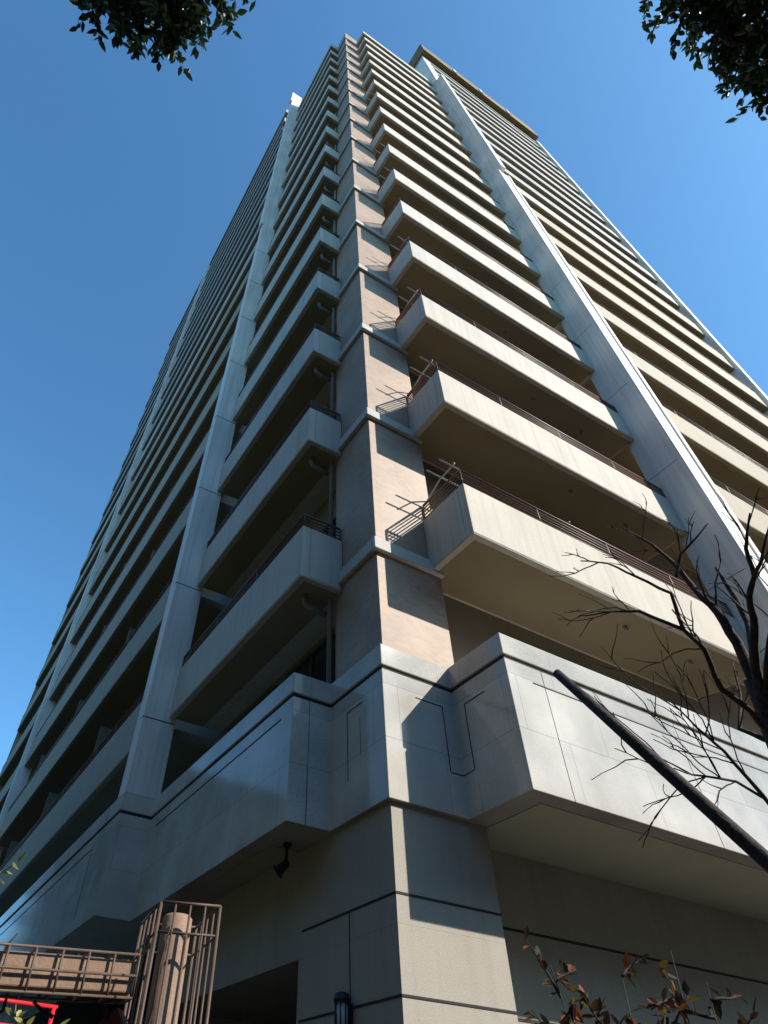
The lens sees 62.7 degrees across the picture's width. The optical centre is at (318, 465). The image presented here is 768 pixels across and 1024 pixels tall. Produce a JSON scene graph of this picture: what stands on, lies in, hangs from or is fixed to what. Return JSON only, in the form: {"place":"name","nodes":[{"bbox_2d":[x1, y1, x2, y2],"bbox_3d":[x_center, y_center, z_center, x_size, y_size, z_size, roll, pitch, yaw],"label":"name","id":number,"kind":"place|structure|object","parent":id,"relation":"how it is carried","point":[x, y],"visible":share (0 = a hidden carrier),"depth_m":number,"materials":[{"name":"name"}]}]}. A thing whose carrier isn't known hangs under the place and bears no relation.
{"place":"outdoors","nodes":[
{"label":"outdoors","id":0,"kind":"place"},
{"bbox_2d":[0,31,767,1023],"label":"apartment tower","id":1,"kind":"structure","parent":0,"point":[450,369],"depth_m":10.69,"materials":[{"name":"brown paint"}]},
{"bbox_2d":[228,686,277,731],"bbox_3d":[-1.186,5.081,9.834,0.058,2.650,1.800,25,-53,-19],"label":"window","id":2,"kind":"structure","parent":1,"relation":"in","point":[274,687],"depth_m":10.75,"materials":[{"name":"black glass"}]},
{"bbox_2d":[273,842,291,878],"bbox_3d":[-0.395,4.253,6.729,0.188,0.325,0.146,-22,-53,20],"label":"floodlight","id":3,"kind":"object","parent":1,"relation":"attached to","point":[281,868],"visible":1,"depth_m":6.66,"materials":[{"name":"metal"}]},
{"bbox_2d":[284,630,335,682],"bbox_3d":[-0.122,3.757,8.642,0.058,2.650,1.750,25,-53,-19],"label":"window","id":4,"kind":"structure","parent":1,"relation":"in","point":[313,665],"depth_m":9.37,"materials":[{"name":"black glass"}]},
{"bbox_2d":[321,516,335,538],"bbox_3d":[-0.059,1.995,10.654,0.058,2.000,1.750,25,-53,-19],"label":"window","id":5,"kind":"structure","parent":1,"relation":"in","point":[334,519],"depth_m":11.01,"materials":[{"name":"black glass"}]},
{"bbox_2d":[334,991,352,1023],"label":"wall lamp","id":6,"kind":"object","parent":1,"relation":"attached to","point":[343,1010],"visible":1,"depth_m":5.29,"materials":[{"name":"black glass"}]},
{"bbox_2d":[0,0,767,772],"label":"sky","id":7,"kind":"structure","parent":0,"point":[122,179],"materials":[{"name":"blue"}]},
{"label":"pavement","id":8,"kind":"structure","parent":0,"visible":0},
{"bbox_2d":[0,851,25,883],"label":"tall leafy shrub","id":9,"kind":"object","parent":8,"relation":"on","point":[20,857],"visible":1,"depth_m":3.89,"materials":[{"name":"green plant"}]},
{"bbox_2d":[0,998,57,1023],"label":"red railing","id":10,"kind":"object","parent":8,"relation":"on","point":[53,1008],"visible":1,"depth_m":3.85,"materials":[{"name":"metal"}]},
{"bbox_2d":[0,1005,69,1023],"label":"yellow green shrub","id":11,"kind":"object","parent":8,"relation":"on","point":[19,1014],"visible":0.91,"depth_m":4.19,"materials":[{"name":"green plant"}]},
{"bbox_2d":[0,900,221,1023],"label":"pergola","id":12,"kind":"object","parent":8,"relation":"on","point":[48,975],"visible":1,"depth_m":3.31,"materials":[{"name":"metal"}]},
{"bbox_2d":[0,929,169,1023],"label":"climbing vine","id":13,"kind":"object","parent":12,"relation":"attached to","point":[43,1010],"visible":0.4,"depth_m":3.25,"materials":[{"name":"green plant"}]},
{"bbox_2d":[69,0,256,81],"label":"evergreen tree","id":14,"kind":"object","parent":8,"relation":"on","point":[176,20],"visible":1,"depth_m":5.25,"materials":[{"name":"green plant"}]},
{"bbox_2d":[523,926,758,1023],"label":"autumn sapling","id":15,"kind":"object","parent":8,"relation":"on","point":[573,1012],"visible":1,"depth_m":2.22,"materials":[{"name":"brown plant"}]},
{"bbox_2d":[552,487,767,847],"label":"bare tree","id":16,"kind":"object","parent":8,"relation":"on","point":[756,683],"visible":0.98,"depth_m":3.13,"materials":[{"name":"brown plant"}]},
{"bbox_2d":[553,669,767,872],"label":"leaning pole","id":17,"kind":"object","parent":8,"relation":"on","point":[743,839],"visible":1,"depth_m":2.19,"materials":[{"name":"black metal"}]},
{"bbox_2d":[638,0,767,122],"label":"evergreen tree","id":18,"kind":"object","parent":8,"relation":"on","point":[739,39],"visible":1,"depth_m":4.76,"materials":[{"name":"green plant"}]}
]}

